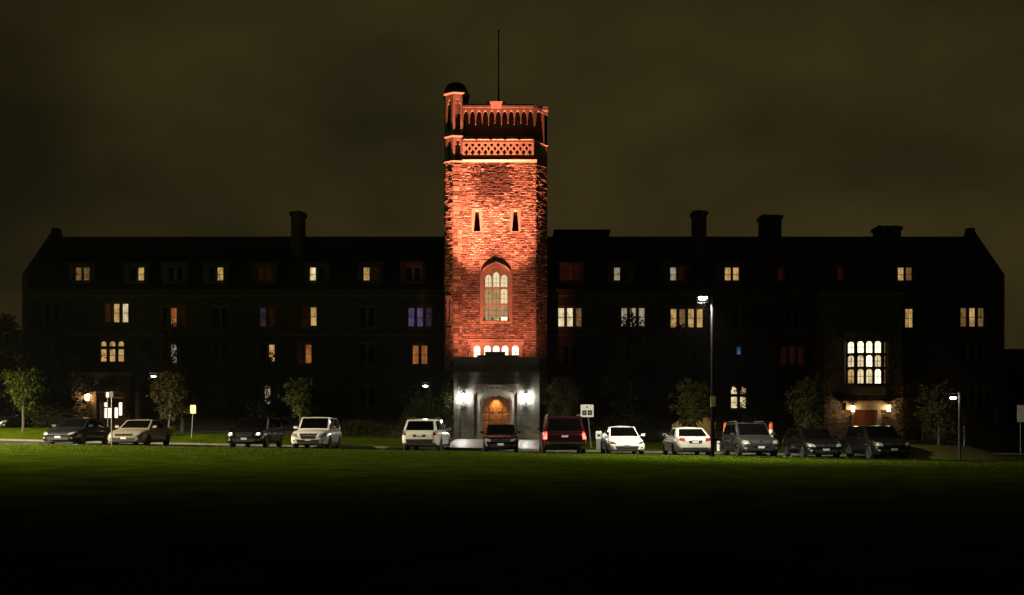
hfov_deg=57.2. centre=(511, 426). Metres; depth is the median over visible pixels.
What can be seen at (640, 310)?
window
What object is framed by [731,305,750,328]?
window
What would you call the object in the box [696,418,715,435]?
plume grass
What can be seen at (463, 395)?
wall lantern
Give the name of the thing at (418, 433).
parked car
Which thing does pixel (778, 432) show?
shrub
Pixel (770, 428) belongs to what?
traffic drum
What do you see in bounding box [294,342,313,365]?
window
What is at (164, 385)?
window
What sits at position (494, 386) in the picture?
entrance porch
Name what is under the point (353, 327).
hall wing
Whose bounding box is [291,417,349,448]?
parked car
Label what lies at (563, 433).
parked car
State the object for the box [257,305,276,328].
window
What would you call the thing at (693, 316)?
window
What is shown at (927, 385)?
window
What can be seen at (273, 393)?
window
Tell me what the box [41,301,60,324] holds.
window
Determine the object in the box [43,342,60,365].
window
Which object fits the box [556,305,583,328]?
window
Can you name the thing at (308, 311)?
window
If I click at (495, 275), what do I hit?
window
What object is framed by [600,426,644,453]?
parked car
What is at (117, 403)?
door
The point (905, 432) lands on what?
shrub
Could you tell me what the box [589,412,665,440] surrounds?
shrub
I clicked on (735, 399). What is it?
window
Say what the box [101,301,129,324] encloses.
window
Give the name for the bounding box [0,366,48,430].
tree
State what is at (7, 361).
dark tree
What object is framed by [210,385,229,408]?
window
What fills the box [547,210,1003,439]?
hall wing
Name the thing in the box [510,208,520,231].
slit window
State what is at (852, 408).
wall lantern
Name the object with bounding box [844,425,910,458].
parked car
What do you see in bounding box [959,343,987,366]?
window
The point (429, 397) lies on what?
street lamp
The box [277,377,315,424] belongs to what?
tree
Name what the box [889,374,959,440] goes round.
dark tree
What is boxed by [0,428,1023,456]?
lawn
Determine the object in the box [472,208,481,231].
slit window
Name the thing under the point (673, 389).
window
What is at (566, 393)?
window
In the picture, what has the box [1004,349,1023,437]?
neighbour building
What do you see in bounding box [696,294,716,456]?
street lamp
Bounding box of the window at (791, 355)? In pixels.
[778,344,806,367]
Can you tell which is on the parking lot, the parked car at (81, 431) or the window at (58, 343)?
the parked car at (81, 431)
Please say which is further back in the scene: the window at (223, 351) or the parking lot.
the window at (223, 351)
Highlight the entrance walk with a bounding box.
[450,439,538,448]
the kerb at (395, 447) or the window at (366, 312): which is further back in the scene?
the window at (366, 312)
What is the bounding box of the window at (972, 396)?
[959,385,987,408]
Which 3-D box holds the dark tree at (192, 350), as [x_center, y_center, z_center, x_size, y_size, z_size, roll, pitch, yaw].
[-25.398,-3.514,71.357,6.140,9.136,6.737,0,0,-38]
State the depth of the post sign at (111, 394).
47.17 m
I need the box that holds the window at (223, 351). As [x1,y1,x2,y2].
[210,342,229,365]
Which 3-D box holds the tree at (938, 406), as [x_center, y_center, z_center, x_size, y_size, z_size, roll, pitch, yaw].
[22.602,-0.620,49.971,2.623,3.706,2.688,0,0,0]
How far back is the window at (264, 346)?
78.78 m
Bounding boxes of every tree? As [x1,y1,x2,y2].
[0,310,57,427]
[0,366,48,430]
[20,336,107,424]
[128,319,228,432]
[146,370,189,425]
[231,341,292,417]
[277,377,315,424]
[540,373,584,415]
[598,306,666,424]
[653,321,715,426]
[664,377,715,426]
[731,372,776,422]
[780,371,833,427]
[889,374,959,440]
[913,380,964,444]
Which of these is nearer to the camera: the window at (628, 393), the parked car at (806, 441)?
the parked car at (806, 441)
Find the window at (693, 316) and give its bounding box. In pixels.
[668,306,705,329]
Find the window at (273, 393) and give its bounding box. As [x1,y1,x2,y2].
[255,383,280,406]
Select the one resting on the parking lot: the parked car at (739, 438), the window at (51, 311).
the parked car at (739, 438)
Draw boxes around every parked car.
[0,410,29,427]
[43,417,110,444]
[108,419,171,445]
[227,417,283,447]
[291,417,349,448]
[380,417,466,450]
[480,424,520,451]
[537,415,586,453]
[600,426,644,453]
[662,426,710,454]
[721,421,778,456]
[782,427,842,457]
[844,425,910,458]
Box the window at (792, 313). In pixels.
[783,305,802,328]
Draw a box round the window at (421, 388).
[408,385,427,408]
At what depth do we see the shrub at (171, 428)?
59.97 m
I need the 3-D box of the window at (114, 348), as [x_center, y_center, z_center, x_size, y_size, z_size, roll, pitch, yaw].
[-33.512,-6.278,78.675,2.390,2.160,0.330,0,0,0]
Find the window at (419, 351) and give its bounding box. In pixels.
[410,343,429,366]
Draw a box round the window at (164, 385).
[159,385,185,408]
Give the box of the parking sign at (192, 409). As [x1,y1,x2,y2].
[190,405,195,437]
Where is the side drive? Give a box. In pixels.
[995,453,1023,454]
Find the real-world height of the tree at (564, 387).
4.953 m
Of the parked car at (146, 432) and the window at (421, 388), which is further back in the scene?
the window at (421, 388)
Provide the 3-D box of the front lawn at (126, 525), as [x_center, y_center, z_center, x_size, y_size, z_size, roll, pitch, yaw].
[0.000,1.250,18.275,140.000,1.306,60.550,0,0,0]
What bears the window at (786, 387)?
in the hall wing at (864, 325)
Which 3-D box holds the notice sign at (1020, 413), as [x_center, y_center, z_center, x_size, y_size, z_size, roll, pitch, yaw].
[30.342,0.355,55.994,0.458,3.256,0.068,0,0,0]
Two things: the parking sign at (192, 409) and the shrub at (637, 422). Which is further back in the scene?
the shrub at (637, 422)
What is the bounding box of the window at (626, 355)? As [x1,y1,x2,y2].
[624,344,641,367]
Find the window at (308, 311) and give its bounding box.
[299,304,318,327]
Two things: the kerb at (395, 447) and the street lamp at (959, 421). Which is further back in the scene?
the kerb at (395, 447)
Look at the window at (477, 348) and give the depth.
74.99 m
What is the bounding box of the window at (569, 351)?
[560,343,579,366]
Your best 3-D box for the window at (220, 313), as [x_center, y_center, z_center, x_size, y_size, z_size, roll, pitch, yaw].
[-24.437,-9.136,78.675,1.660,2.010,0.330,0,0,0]
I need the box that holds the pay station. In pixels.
[595,431,601,449]
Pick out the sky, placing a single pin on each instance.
(119, 118)
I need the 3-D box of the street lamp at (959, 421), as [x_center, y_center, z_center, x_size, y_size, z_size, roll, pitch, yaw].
[20.933,0.056,44.200,0.685,3.500,0.400,0,0,0]
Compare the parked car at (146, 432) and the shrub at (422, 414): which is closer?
the parked car at (146, 432)
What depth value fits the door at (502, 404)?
71.21 m
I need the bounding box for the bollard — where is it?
[717,441,719,450]
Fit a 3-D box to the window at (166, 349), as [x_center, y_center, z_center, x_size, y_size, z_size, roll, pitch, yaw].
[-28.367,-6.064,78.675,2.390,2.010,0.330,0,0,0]
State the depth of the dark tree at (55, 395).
72.64 m
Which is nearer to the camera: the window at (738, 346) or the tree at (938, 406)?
the tree at (938, 406)
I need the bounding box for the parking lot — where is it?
[0,441,1018,460]
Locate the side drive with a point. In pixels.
(1011, 453)
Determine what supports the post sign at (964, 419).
on the lawn at (37, 433)
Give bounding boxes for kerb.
[0,439,1023,458]
[12,443,995,460]
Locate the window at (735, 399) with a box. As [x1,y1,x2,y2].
[729,384,747,410]
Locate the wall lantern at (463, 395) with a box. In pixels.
[461,390,465,402]
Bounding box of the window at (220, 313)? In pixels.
[210,305,229,328]
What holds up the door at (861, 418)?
in the hall wing at (864, 325)
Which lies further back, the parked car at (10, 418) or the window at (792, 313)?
the window at (792, 313)
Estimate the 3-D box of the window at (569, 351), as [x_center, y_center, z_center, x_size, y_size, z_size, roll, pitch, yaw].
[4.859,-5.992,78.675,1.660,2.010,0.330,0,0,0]
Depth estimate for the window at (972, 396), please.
78.78 m
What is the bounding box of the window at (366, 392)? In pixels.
[357,385,376,408]
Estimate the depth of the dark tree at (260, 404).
70.80 m
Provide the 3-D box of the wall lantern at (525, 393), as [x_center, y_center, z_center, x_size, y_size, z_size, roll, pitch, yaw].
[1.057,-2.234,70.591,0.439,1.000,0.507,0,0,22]
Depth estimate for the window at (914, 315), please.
78.80 m
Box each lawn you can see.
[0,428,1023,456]
[0,443,1023,594]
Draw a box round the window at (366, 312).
[357,305,376,328]
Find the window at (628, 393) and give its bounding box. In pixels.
[622,385,641,408]
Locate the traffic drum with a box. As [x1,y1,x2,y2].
[769,422,773,436]
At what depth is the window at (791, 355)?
78.70 m
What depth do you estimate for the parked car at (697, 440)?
45.73 m
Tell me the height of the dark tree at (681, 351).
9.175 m
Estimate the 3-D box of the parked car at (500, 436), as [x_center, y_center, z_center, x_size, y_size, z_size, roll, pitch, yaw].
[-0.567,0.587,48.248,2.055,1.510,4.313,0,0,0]
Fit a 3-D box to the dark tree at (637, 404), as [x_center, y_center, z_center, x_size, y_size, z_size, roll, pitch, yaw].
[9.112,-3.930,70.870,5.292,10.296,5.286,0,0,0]
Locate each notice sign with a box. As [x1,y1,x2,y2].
[581,405,593,447]
[1017,405,1023,453]
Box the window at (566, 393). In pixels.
[560,385,579,408]
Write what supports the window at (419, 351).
in the hall wing at (353, 327)
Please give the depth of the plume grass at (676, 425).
58.31 m
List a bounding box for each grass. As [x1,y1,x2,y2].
[672,421,682,427]
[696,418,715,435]
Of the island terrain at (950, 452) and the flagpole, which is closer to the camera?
the island terrain at (950, 452)
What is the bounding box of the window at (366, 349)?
[357,342,376,365]
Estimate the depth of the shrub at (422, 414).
66.83 m
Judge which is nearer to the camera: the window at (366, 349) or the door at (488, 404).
the door at (488, 404)
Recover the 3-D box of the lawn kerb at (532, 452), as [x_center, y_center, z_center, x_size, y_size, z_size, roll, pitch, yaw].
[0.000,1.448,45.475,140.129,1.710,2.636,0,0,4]
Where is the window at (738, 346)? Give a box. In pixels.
[734,344,743,356]
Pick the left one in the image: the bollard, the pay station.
the pay station
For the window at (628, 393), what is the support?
in the hall wing at (864, 325)
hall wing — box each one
[22,211,444,437]
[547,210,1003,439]
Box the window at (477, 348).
[468,339,523,356]
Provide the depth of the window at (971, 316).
78.70 m
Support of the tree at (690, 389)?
on the lawn at (37, 433)
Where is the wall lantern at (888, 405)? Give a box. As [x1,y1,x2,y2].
[886,403,890,411]
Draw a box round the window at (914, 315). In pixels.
[903,306,926,329]
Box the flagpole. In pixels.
[497,30,499,100]
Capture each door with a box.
[103,398,122,429]
[482,395,495,438]
[496,395,509,423]
[854,411,873,425]
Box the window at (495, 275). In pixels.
[480,260,511,323]
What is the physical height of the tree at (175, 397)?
4.478 m
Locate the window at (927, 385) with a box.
[922,385,937,406]
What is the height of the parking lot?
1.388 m
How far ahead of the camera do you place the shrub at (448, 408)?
70.91 m
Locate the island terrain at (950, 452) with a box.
[854,445,1023,460]
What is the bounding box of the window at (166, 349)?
[159,342,186,365]
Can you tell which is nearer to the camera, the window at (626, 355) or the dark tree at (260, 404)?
the dark tree at (260, 404)
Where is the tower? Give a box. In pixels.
[443,82,547,438]
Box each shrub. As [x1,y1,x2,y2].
[7,401,77,427]
[168,425,176,435]
[339,418,397,437]
[397,383,449,436]
[438,373,455,436]
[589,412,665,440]
[716,417,783,442]
[894,397,917,439]
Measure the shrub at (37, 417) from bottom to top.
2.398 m
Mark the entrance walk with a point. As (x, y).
(522, 443)
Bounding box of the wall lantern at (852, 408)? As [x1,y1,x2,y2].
[851,404,854,412]
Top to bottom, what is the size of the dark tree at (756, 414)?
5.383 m
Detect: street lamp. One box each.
[149,371,162,422]
[422,381,430,418]
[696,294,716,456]
[949,390,961,459]
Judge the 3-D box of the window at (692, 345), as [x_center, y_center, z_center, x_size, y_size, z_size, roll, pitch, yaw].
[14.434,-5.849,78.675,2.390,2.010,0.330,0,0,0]
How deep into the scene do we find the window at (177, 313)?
78.70 m
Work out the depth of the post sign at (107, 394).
57.97 m
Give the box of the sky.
[0,0,1023,410]
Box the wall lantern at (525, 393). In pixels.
[523,391,528,402]
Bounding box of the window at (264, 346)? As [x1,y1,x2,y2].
[257,342,276,365]
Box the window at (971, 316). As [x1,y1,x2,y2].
[959,305,987,328]
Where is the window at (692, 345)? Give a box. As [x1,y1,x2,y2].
[670,344,698,368]
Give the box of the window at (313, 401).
[301,385,318,408]
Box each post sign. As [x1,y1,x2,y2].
[106,392,108,426]
[110,391,112,444]
[962,414,966,445]
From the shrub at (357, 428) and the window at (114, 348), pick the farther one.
the window at (114, 348)
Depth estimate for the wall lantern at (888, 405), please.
76.49 m
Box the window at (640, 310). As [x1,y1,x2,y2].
[619,305,647,328]
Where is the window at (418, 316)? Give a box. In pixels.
[405,305,433,328]
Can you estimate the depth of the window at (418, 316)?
78.70 m
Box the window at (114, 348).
[97,338,125,363]
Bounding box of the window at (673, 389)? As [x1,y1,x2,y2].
[670,385,698,408]
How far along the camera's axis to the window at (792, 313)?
78.70 m
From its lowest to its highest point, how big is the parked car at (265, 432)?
1.671 m
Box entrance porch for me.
[453,352,540,438]
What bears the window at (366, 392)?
in the hall wing at (353, 327)
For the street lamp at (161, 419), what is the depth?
60.93 m
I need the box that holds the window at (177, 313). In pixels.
[159,305,186,328]
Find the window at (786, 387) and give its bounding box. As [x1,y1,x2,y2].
[783,385,801,408]
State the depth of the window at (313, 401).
78.82 m
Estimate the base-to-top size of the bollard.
0.800 m
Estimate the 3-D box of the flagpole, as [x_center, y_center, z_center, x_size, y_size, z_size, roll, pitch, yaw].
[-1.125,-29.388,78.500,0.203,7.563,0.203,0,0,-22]
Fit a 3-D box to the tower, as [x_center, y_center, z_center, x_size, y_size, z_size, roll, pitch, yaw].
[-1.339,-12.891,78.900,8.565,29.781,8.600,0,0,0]
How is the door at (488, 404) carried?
in the entrance porch
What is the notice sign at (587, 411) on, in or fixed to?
on the lawn at (37, 433)

